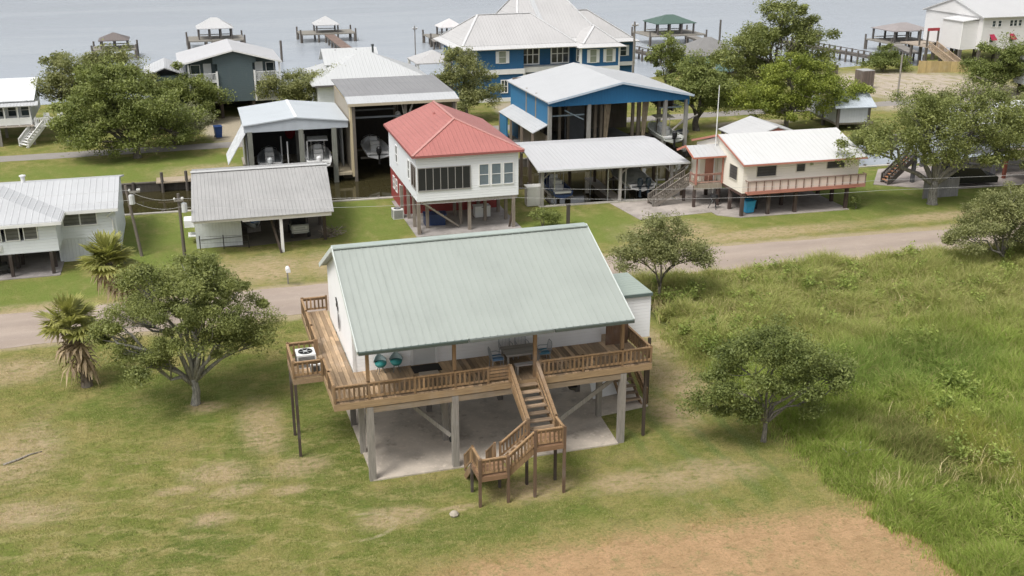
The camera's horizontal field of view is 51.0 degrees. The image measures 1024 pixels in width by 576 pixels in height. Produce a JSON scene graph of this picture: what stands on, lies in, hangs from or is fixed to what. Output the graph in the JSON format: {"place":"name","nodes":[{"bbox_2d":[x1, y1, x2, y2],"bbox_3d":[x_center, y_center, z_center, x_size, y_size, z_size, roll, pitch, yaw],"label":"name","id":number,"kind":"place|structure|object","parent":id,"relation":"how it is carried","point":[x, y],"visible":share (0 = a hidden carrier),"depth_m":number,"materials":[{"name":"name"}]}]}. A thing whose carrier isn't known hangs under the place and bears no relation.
{"place":"outdoors","nodes":[
{"label":"outdoors","id":0,"kind":"place"},
{"bbox_2d":[212,216,328,247],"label":"ground","id":1,"kind":"structure","parent":0,"point":[265,235],"depth_m":78.13,"materials":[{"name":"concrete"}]},
{"bbox_2d":[242,221,260,232],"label":"jet ski","id":2,"kind":"object","parent":1,"relation":"on","point":[252,226],"visible":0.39,"depth_m":78.50},
{"bbox_2d":[288,217,310,237],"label":"utility cart","id":3,"kind":"object","parent":1,"relation":"on","point":[298,225],"visible":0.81,"depth_m":77.26,"materials":[{"name":"paint"}]},
{"bbox_2d":[0,0,1003,213],"bbox_3d":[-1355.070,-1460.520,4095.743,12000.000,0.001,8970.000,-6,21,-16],"label":"lake water","id":4,"kind":"structure","parent":0,"point":[32,32],"depth_m":211.58,"materials":[{"name":"liquid"}]},
{"bbox_2d":[91,32,138,58],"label":"dock pavilion","id":5,"kind":"structure","parent":4,"relation":"in","point":[114,37],"depth_m":168.84,"materials":[{"name":"wood"}]},
{"bbox_2d":[156,170,190,192],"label":"dock","id":6,"kind":"object","parent":4,"relation":"in","point":[162,180],"visible":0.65,"depth_m":92.48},
{"bbox_2d":[185,17,245,48],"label":"dock pavilion","id":7,"kind":"structure","parent":4,"relation":"in","point":[213,23],"depth_m":180.03,"materials":[{"name":"metal"}]},
{"bbox_2d":[226,99,347,181],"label":"boathouse","id":8,"kind":"object","parent":4,"relation":"in","point":[263,125],"visible":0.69,"depth_m":95.80,"materials":[{"name":"metal"}]},
{"bbox_2d":[254,146,284,164],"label":"boat","id":9,"kind":"object","parent":8,"relation":"in","point":[269,155],"visible":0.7,"depth_m":96.58,"materials":[{"name":"paint"}]},
{"bbox_2d":[305,136,332,166],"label":"boat","id":10,"kind":"object","parent":8,"relation":"in","point":[318,152],"visible":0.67,"depth_m":96.02,"materials":[{"name":"paint"}]},
{"bbox_2d":[296,16,356,42],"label":"dock pavilion","id":11,"kind":"structure","parent":4,"relation":"in","point":[325,21],"depth_m":189.23,"materials":[{"name":"metal"}]},
{"bbox_2d":[325,34,351,47],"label":"pier","id":12,"kind":"structure","parent":4,"relation":"in","point":[335,40],"depth_m":179.92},
{"bbox_2d":[331,75,458,181],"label":"boathouse","id":13,"kind":"object","parent":4,"relation":"in","point":[367,106],"visible":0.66,"depth_m":98.36,"materials":[{"name":"metal"}]},
{"bbox_2d":[357,134,388,163],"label":"boat","id":14,"kind":"object","parent":13,"relation":"in","point":[374,146],"visible":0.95,"depth_m":99.18,"materials":[{"name":"paint"}]},
{"bbox_2d":[407,50,452,78],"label":"gazebo","id":15,"kind":"object","parent":4,"relation":"in","point":[429,57],"visible":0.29,"depth_m":130.74,"materials":[{"name":"metal"}]},
{"bbox_2d":[422,18,458,46],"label":"dock pavilion","id":16,"kind":"structure","parent":4,"relation":"in","point":[448,23],"depth_m":184.08,"materials":[{"name":"metal"}]},
{"bbox_2d":[631,14,707,46],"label":"dock pavilion","id":17,"kind":"structure","parent":4,"relation":"in","point":[668,19],"depth_m":185.02,"materials":[{"name":"metal"}]},
{"bbox_2d":[718,116,791,133],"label":"boathouse","id":18,"kind":"object","parent":4,"relation":"in","point":[748,124],"visible":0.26,"depth_m":96.33,"materials":[{"name":"metal"}]},
{"bbox_2d":[781,38,876,63],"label":"pier","id":19,"kind":"structure","parent":4,"relation":"in","point":[840,51],"depth_m":165.58,"materials":[{"name":"wood"}]},
{"bbox_2d":[810,90,876,128],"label":"boathouse","id":20,"kind":"object","parent":4,"relation":"in","point":[853,111],"visible":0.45,"depth_m":112.46,"materials":[{"name":"metal"}]},
{"bbox_2d":[864,22,936,53],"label":"dock pavilion","id":21,"kind":"structure","parent":4,"relation":"in","point":[906,27],"depth_m":176.30,"materials":[{"name":"wood"}]},
{"bbox_2d":[891,44,921,60],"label":"pier","id":22,"kind":"structure","parent":4,"relation":"in","point":[904,49],"depth_m":168.06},
{"bbox_2d":[0,228,1016,348],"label":"road","id":23,"kind":"structure","parent":0,"point":[19,329],"depth_m":71.93,"materials":[{"name":"asphalt"}]},
{"bbox_2d":[0,93,1016,161],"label":"road","id":24,"kind":"structure","parent":0,"point":[179,147],"depth_m":105.40,"materials":[{"name":"asphalt"}]},
{"bbox_2d":[0,161,1023,575],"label":"ground","id":25,"kind":"structure","parent":0,"point":[840,539],"depth_m":45.23,"materials":[{"name":"plant"}]},
{"bbox_2d":[0,251,63,280],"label":"concrete slab","id":26,"kind":"structure","parent":25,"relation":"on","point":[37,265],"depth_m":71.03,"materials":[{"name":"concrete"}]},
{"bbox_2d":[0,175,125,276],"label":"raised house","id":27,"kind":"structure","parent":25,"relation":"on","point":[29,224],"depth_m":71.71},
{"bbox_2d":[4,228,20,241],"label":"porch window","id":28,"kind":"structure","parent":27,"relation":"in","point":[13,234],"depth_m":68.38,"materials":[{"name":"glass"}]},
{"bbox_2d":[22,227,38,239],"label":"porch window","id":29,"kind":"structure","parent":27,"relation":"in","point":[29,233],"depth_m":68.66,"materials":[{"name":"paint"}]},
{"bbox_2d":[62,214,80,226],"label":"window","id":30,"kind":"structure","parent":27,"relation":"in","point":[69,220],"depth_m":71.49,"materials":[{"name":"paint"}]},
{"bbox_2d":[79,213,97,225],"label":"window","id":31,"kind":"structure","parent":27,"relation":"in","point":[87,219],"depth_m":71.77,"materials":[{"name":"paint"}]},
{"bbox_2d":[31,290,101,387],"bbox_3d":[-21.709,2.539,53.052,3.477,5.302,3.144,-6,21,-16],"label":"palm tree","id":32,"kind":"object","parent":25,"relation":"on","point":[74,310],"visible":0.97,"depth_m":52.63,"materials":[{"name":"green plant"}]},
{"bbox_2d":[75,229,148,322],"bbox_3d":[-22.665,-0.594,60.875,3.707,5.726,3.922,-18,27,-41],"label":"palm tree","id":33,"kind":"object","parent":25,"relation":"on","point":[109,251],"visible":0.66,"depth_m":60.06,"materials":[{"name":"green plant"}]},
{"bbox_2d":[124,185,142,256],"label":"utility pole","id":34,"kind":"object","parent":25,"relation":"on","point":[131,199],"visible":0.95,"depth_m":72.18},
{"bbox_2d":[0,175,1005,199],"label":"power line","id":35,"kind":"object","parent":34,"relation":"hanging from","point":[485,190],"visible":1,"depth_m":75.42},
{"bbox_2d":[41,184,1014,208],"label":"power line","id":36,"kind":"object","parent":34,"relation":"hanging from","point":[547,198],"visible":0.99,"depth_m":75.92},
{"bbox_2d":[173,193,187,255],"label":"utility pole","id":37,"kind":"object","parent":25,"relation":"on","point":[182,207],"visible":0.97,"depth_m":72.39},
{"bbox_2d":[81,249,288,405],"bbox_3d":[-15.456,1.940,51.044,9.427,7.738,7.102,-6,21,-16],"label":"tree","id":38,"kind":"object","parent":25,"relation":"on","point":[201,287],"visible":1,"depth_m":49.74,"materials":[{"name":"green plant"}]},
{"bbox_2d":[184,161,333,252],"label":"shed","id":39,"kind":"structure","parent":25,"relation":"on","point":[298,190],"depth_m":75.52,"materials":[{"name":"metal"}]},
{"bbox_2d":[391,207,403,219],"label":"air conditioner","id":40,"kind":"object","parent":25,"relation":"on","point":[397,212],"visible":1,"depth_m":81.78,"materials":[{"name":"paint"}]},
{"bbox_2d":[383,101,524,234],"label":"stilt house","id":41,"kind":"structure","parent":25,"relation":"on","point":[437,150],"depth_m":78.26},
{"bbox_2d":[417,165,470,191],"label":"sunroom window","id":42,"kind":"structure","parent":41,"relation":"in","point":[447,177],"depth_m":77.03,"materials":[{"name":"glass"}]},
{"bbox_2d":[479,163,488,185],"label":"window","id":43,"kind":"structure","parent":41,"relation":"in","point":[483,168],"depth_m":77.75,"materials":[{"name":"glass"}]},
{"bbox_2d":[491,162,501,184],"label":"window","id":44,"kind":"structure","parent":41,"relation":"in","point":[496,168],"depth_m":78.00,"materials":[{"name":"paint"}]},
{"bbox_2d":[503,162,513,183],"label":"window","id":45,"kind":"structure","parent":41,"relation":"in","point":[508,167],"depth_m":78.23,"materials":[{"name":"paint"}]},
{"bbox_2d":[392,201,521,236],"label":"concrete slab","id":46,"kind":"structure","parent":25,"relation":"on","point":[496,220],"depth_m":80.39,"materials":[{"name":"concrete"}]},
{"bbox_2d":[422,210,446,225],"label":"storage tub","id":47,"kind":"object","parent":46,"relation":"on","point":[435,219],"visible":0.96,"depth_m":80.04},
{"bbox_2d":[472,203,490,217],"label":"freezer","id":48,"kind":"object","parent":46,"relation":"on","point":[477,210],"visible":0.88,"depth_m":81.98,"materials":[{"name":"paint"}]},
{"bbox_2d":[286,222,652,507],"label":"stilt house","id":49,"kind":"structure","parent":25,"relation":"on","point":[455,306],"depth_m":46.17,"materials":[{"name":"metal"}]},
{"bbox_2d":[295,347,315,368],"bbox_3d":[-9.035,3.050,47.014,0.832,0.660,0.832,-6,21,-16],"label":"air conditioner","id":50,"kind":"object","parent":49,"relation":"on","point":[304,354],"visible":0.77,"depth_m":46.69,"materials":[{"name":"paint"}]},
{"bbox_2d":[373,354,386,374],"bbox_3d":[-5.654,3.259,46.187,0.599,0.821,0.561,-9,22,-24],"label":"chair","id":51,"kind":"object","parent":49,"relation":"on","point":[380,360],"visible":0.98,"depth_m":46.23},
{"bbox_2d":[389,352,402,371],"bbox_3d":[-4.999,3.189,46.380,0.599,0.821,0.561,-4,20,-11],"label":"chair","id":52,"kind":"object","parent":49,"relation":"on","point":[395,358],"visible":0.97,"depth_m":46.43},
{"bbox_2d":[410,347,437,365],"bbox_3d":[-3.845,2.330,46.830,1.220,2.120,0.066,-6,21,-16],"label":"door","id":53,"kind":"structure","parent":49,"relation":"in","point":[425,355],"depth_m":47.05,"materials":[{"name":"paint"}]},
{"bbox_2d":[411,363,441,373],"bbox_3d":[-3.719,3.485,46.720,1.240,0.018,0.760,-6,21,-16],"label":"door mat","id":54,"kind":"object","parent":49,"relation":"on","point":[425,367],"depth_m":46.77,"materials":[{"name":"fabric"}]},
{"bbox_2d":[500,343,540,363],"bbox_3d":[0.352,3.017,46.959,1.560,0.740,1.040,-6,21,-16],"label":"patio table","id":55,"kind":"object","parent":49,"relation":"on","point":[517,350],"visible":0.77,"depth_m":46.70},
{"bbox_2d":[345,381,647,480],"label":"concrete slab","id":56,"kind":"structure","parent":25,"relation":"on","point":[409,442],"depth_m":49.35,"materials":[{"name":"concrete"}]},
{"bbox_2d":[590,381,617,398],"bbox_3d":[4.562,4.820,52.643,1.600,0.867,0.436,-10,22,-26],"label":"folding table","id":57,"kind":"object","parent":56,"relation":"on","point":[609,389],"visible":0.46,"depth_m":52.64,"materials":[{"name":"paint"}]},
{"bbox_2d":[524,183,540,206],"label":"storage cabinet","id":58,"kind":"object","parent":25,"relation":"on","point":[532,197],"visible":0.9,"depth_m":84.97,"materials":[{"name":"paint"}]},
{"bbox_2d":[525,207,563,225],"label":"shrub","id":59,"kind":"object","parent":25,"relation":"on","point":[545,214],"visible":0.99,"depth_m":79.29,"materials":[{"name":"green plant"}]},
{"bbox_2d":[515,136,689,206],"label":"boat shelter","id":60,"kind":"object","parent":25,"relation":"on","point":[590,154],"visible":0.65,"depth_m":87.53,"materials":[{"name":"metal"}]},
{"bbox_2d":[544,172,572,198],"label":"boat","id":61,"kind":"object","parent":60,"relation":"in","point":[563,190],"visible":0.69,"depth_m":87.07,"materials":[{"name":"paint"}]},
{"bbox_2d":[609,167,655,196],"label":"boat","id":62,"kind":"object","parent":60,"relation":"in","point":[637,178],"visible":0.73,"depth_m":87.94,"materials":[{"name":"paint"}]},
{"bbox_2d":[610,184,710,219],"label":"concrete slab","id":63,"kind":"structure","parent":25,"relation":"on","point":[677,204],"depth_m":84.89,"materials":[{"name":"concrete"}]},
{"bbox_2d":[603,210,727,301],"bbox_3d":[8.736,-1.723,63.814,8.022,5.916,4.631,-6,21,-16],"label":"sapling","id":64,"kind":"object","parent":25,"relation":"on","point":[668,249],"visible":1,"depth_m":62.78,"materials":[{"name":"green plant"}]},
{"bbox_2d":[647,127,867,215],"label":"raised house","id":65,"kind":"structure","parent":25,"relation":"on","point":[780,162],"depth_m":83.34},
{"bbox_2d":[704,158,713,180],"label":"door","id":66,"kind":"structure","parent":65,"relation":"in","point":[709,163],"depth_m":85.20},
{"bbox_2d":[756,165,776,176],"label":"window","id":67,"kind":"structure","parent":65,"relation":"in","point":[769,170],"depth_m":81.68,"materials":[{"name":"paint"}]},
{"bbox_2d":[685,188,848,217],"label":"concrete slab","id":68,"kind":"structure","parent":25,"relation":"on","point":[808,202],"depth_m":85.64,"materials":[{"name":"concrete"}]},
{"bbox_2d":[744,197,756,212],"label":"wheelie bin","id":69,"kind":"object","parent":68,"relation":"on","point":[749,204],"visible":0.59,"depth_m":82.95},
{"bbox_2d":[674,310,863,442],"bbox_3d":[11.592,4.097,47.482,8.963,6.112,4.971,-6,21,-16],"label":"tree","id":70,"kind":"object","parent":25,"relation":"on","point":[791,354],"visible":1,"depth_m":46.66,"materials":[{"name":"green plant"}]},
{"bbox_2d":[648,240,1023,507],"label":"weeds","id":71,"kind":"object","parent":25,"relation":"on","point":[948,377],"visible":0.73,"depth_m":60.02,"materials":[{"name":"green plant"}]},
{"bbox_2d":[832,76,1023,205],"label":"oak tree","id":72,"kind":"object","parent":25,"relation":"on","point":[931,112],"visible":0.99,"depth_m":82.97,"materials":[{"name":"green plant"}]},
{"bbox_2d":[922,177,959,198],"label":"privacy fence","id":73,"kind":"object","parent":25,"relation":"on","point":[944,190],"visible":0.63,"depth_m":87.58,"materials":[{"name":"wood"}]},
{"bbox_2d":[873,158,1023,188],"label":"concrete slab","id":74,"kind":"structure","parent":25,"relation":"on","point":[1015,174],"depth_m":93.59,"materials":[{"name":"concrete"}]},
{"bbox_2d":[937,161,998,182],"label":"parked car","id":75,"kind":"object","parent":74,"relation":"on","point":[968,175],"visible":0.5,"depth_m":90.43,"materials":[{"name":"black metal"}]},
{"bbox_2d":[880,100,1023,184],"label":"stilt house","id":76,"kind":"structure","parent":25,"relation":"on","point":[892,175],"depth_m":92.19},
{"bbox_2d":[937,180,1023,258],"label":"bush","id":77,"kind":"object","parent":25,"relation":"on","point":[1001,226],"visible":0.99,"depth_m":70.10,"materials":[{"name":"green plant"}]},
{"bbox_2d":[0,49,1023,182],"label":"ground","id":78,"kind":"structure","parent":0,"point":[148,167],"depth_m":111.25,"materials":[{"name":"plant"}]},
{"bbox_2d":[0,77,68,147],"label":"porch house","id":79,"kind":"structure","parent":78,"relation":"on","point":[19,104],"depth_m":106.12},
{"bbox_2d":[29,39,161,115],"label":"oak tree","id":80,"kind":"object","parent":78,"relation":"on","point":[55,80],"visible":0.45,"depth_m":108.95,"materials":[{"name":"green plant"}]},
{"bbox_2d":[39,52,210,160],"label":"oak tree","id":81,"kind":"object","parent":78,"relation":"on","point":[115,107],"visible":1,"depth_m":98.13,"materials":[{"name":"green plant"}]},
{"bbox_2d":[134,101,218,143],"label":"shrub","id":82,"kind":"object","parent":78,"relation":"on","point":[201,124],"visible":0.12,"depth_m":106.36,"materials":[{"name":"green plant"}]},
{"bbox_2d":[145,60,236,110],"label":"tree","id":83,"kind":"object","parent":78,"relation":"on","point":[206,94],"visible":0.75,"depth_m":115.36,"materials":[{"name":"green plant"}]},
{"bbox_2d":[144,39,282,118],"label":"house","id":84,"kind":"structure","parent":78,"relation":"on","point":[238,67],"depth_m":118.64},
{"bbox_2d":[250,61,345,101],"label":"tree","id":85,"kind":"object","parent":78,"relation":"on","point":[300,86],"visible":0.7,"depth_m":118.18,"materials":[{"name":"green plant"}]},
{"bbox_2d":[302,44,426,102],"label":"lake house","id":86,"kind":"structure","parent":78,"relation":"on","point":[362,62],"depth_m":120.08,"materials":[{"name":"metal"}]},
{"bbox_2d":[430,43,505,113],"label":"tree","id":87,"kind":"object","parent":78,"relation":"on","point":[470,92],"visible":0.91,"depth_m":115.84,"materials":[{"name":"green plant"}]},
{"bbox_2d":[433,0,639,102],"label":"lake house","id":88,"kind":"structure","parent":78,"relation":"on","point":[509,39],"depth_m":130.22,"materials":[{"name":"metal"}]},
{"bbox_2d":[496,51,508,63],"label":"window","id":89,"kind":"structure","parent":88,"relation":"in","point":[502,57],"depth_m":127.37,"materials":[{"name":"paint"}]},
{"bbox_2d":[524,48,539,64],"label":"window","id":90,"kind":"structure","parent":88,"relation":"in","point":[531,56],"depth_m":130.52,"materials":[{"name":"paint"}]},
{"bbox_2d":[550,47,568,63],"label":"window","id":91,"kind":"structure","parent":88,"relation":"in","point":[558,55],"depth_m":131.55,"materials":[{"name":"glass"}]},
{"bbox_2d":[587,49,599,62],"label":"window","id":92,"kind":"structure","parent":88,"relation":"in","point":[593,55],"depth_m":129.66,"materials":[{"name":"paint"}]},
{"bbox_2d":[603,48,615,61],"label":"window","id":93,"kind":"structure","parent":88,"relation":"in","point":[609,55],"depth_m":130.27,"materials":[{"name":"paint"}]},
{"bbox_2d":[508,127,629,141],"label":"concrete slab","id":94,"kind":"structure","parent":78,"relation":"on","point":[613,132],"depth_m":111.06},
{"bbox_2d":[499,62,697,151],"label":"boathouse","id":95,"kind":"object","parent":78,"relation":"on","point":[573,100],"visible":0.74,"depth_m":103.66,"materials":[{"name":"metal"}]},
{"bbox_2d":[645,114,683,147],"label":"boat","id":96,"kind":"object","parent":95,"relation":"in","point":[673,136],"visible":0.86,"depth_m":104.86,"materials":[{"name":"paint"}]},
{"bbox_2d":[643,30,702,83],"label":"tree","id":97,"kind":"object","parent":78,"relation":"on","point":[674,54],"visible":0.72,"depth_m":131.81,"materials":[{"name":"green plant"}]},
{"bbox_2d":[650,48,748,130],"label":"tree","id":98,"kind":"object","parent":78,"relation":"on","point":[695,70],"visible":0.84,"depth_m":110.75,"materials":[{"name":"green plant"}]},
{"bbox_2d":[673,37,739,75],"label":"pavilion","id":99,"kind":"object","parent":78,"relation":"on","point":[706,44],"visible":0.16,"depth_m":144.72,"materials":[{"name":"metal"}]},
{"bbox_2d":[707,0,841,87],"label":"oak tree","id":100,"kind":"object","parent":78,"relation":"on","point":[758,39],"visible":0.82,"depth_m":122.34,"materials":[{"name":"green plant"}]},
{"bbox_2d":[722,49,863,129],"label":"tree","id":101,"kind":"object","parent":78,"relation":"on","point":[771,88],"visible":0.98,"depth_m":110.43,"materials":[{"name":"green plant"}]},
{"bbox_2d":[844,79,875,126],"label":"shrub","id":102,"kind":"object","parent":78,"relation":"on","point":[870,89],"visible":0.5,"depth_m":113.33,"materials":[{"name":"green plant"}]},
{"bbox_2d":[854,68,874,86],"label":"tank enclosure","id":103,"kind":"object","parent":78,"relation":"on","point":[866,75],"visible":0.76,"depth_m":137.25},
{"bbox_2d":[852,42,914,71],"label":"bush","id":104,"kind":"object","parent":78,"relation":"on","point":[883,59],"visible":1,"depth_m":150.38,"materials":[{"name":"green plant"}]},
{"bbox_2d":[918,61,967,72],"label":"retaining wall","id":105,"kind":"structure","parent":78,"relation":"on","point":[935,66],"depth_m":150.54,"materials":[{"name":"wood"}]},
{"bbox_2d":[900,0,1023,65],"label":"stilt house","id":106,"kind":"structure","parent":78,"relation":"on","point":[954,26],"depth_m":153.97,"materials":[{"name":"wood"}]},
{"bbox_2d":[930,76,1023,103],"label":"shrub","id":107,"kind":"object","parent":78,"relation":"on","point":[941,93],"visible":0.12,"depth_m":122.66,"materials":[{"name":"green plant"}]},
{"bbox_2d":[957,30,1023,91],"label":"tree","id":108,"kind":"object","parent":78,"relation":"on","point":[1008,66],"visible":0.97,"depth_m":131.25,"materials":[{"name":"green plant"}]},
{"bbox_2d":[256,56,923,200],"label":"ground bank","id":109,"kind":"structure","parent":0,"point":[600,195],"depth_m":105.08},
{"bbox_2d":[121,178,190,193],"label":"bulkhead","id":110,"kind":"object","parent":109,"relation":"on","point":[151,186],"visible":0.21,"depth_m":92.42,"materials":[{"name":"wood"}]},
{"bbox_2d":[125,189,518,215],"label":"bulkhead","id":111,"kind":"object","parent":109,"relation":"on","point":[348,199],"visible":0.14,"depth_m":86.53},
{"bbox_2d":[621,232,1023,575],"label":"marsh grass","id":112,"kind":"structure","parent":0,"point":[980,529],"depth_m":53.53,"materials":[{"name":"plant"}]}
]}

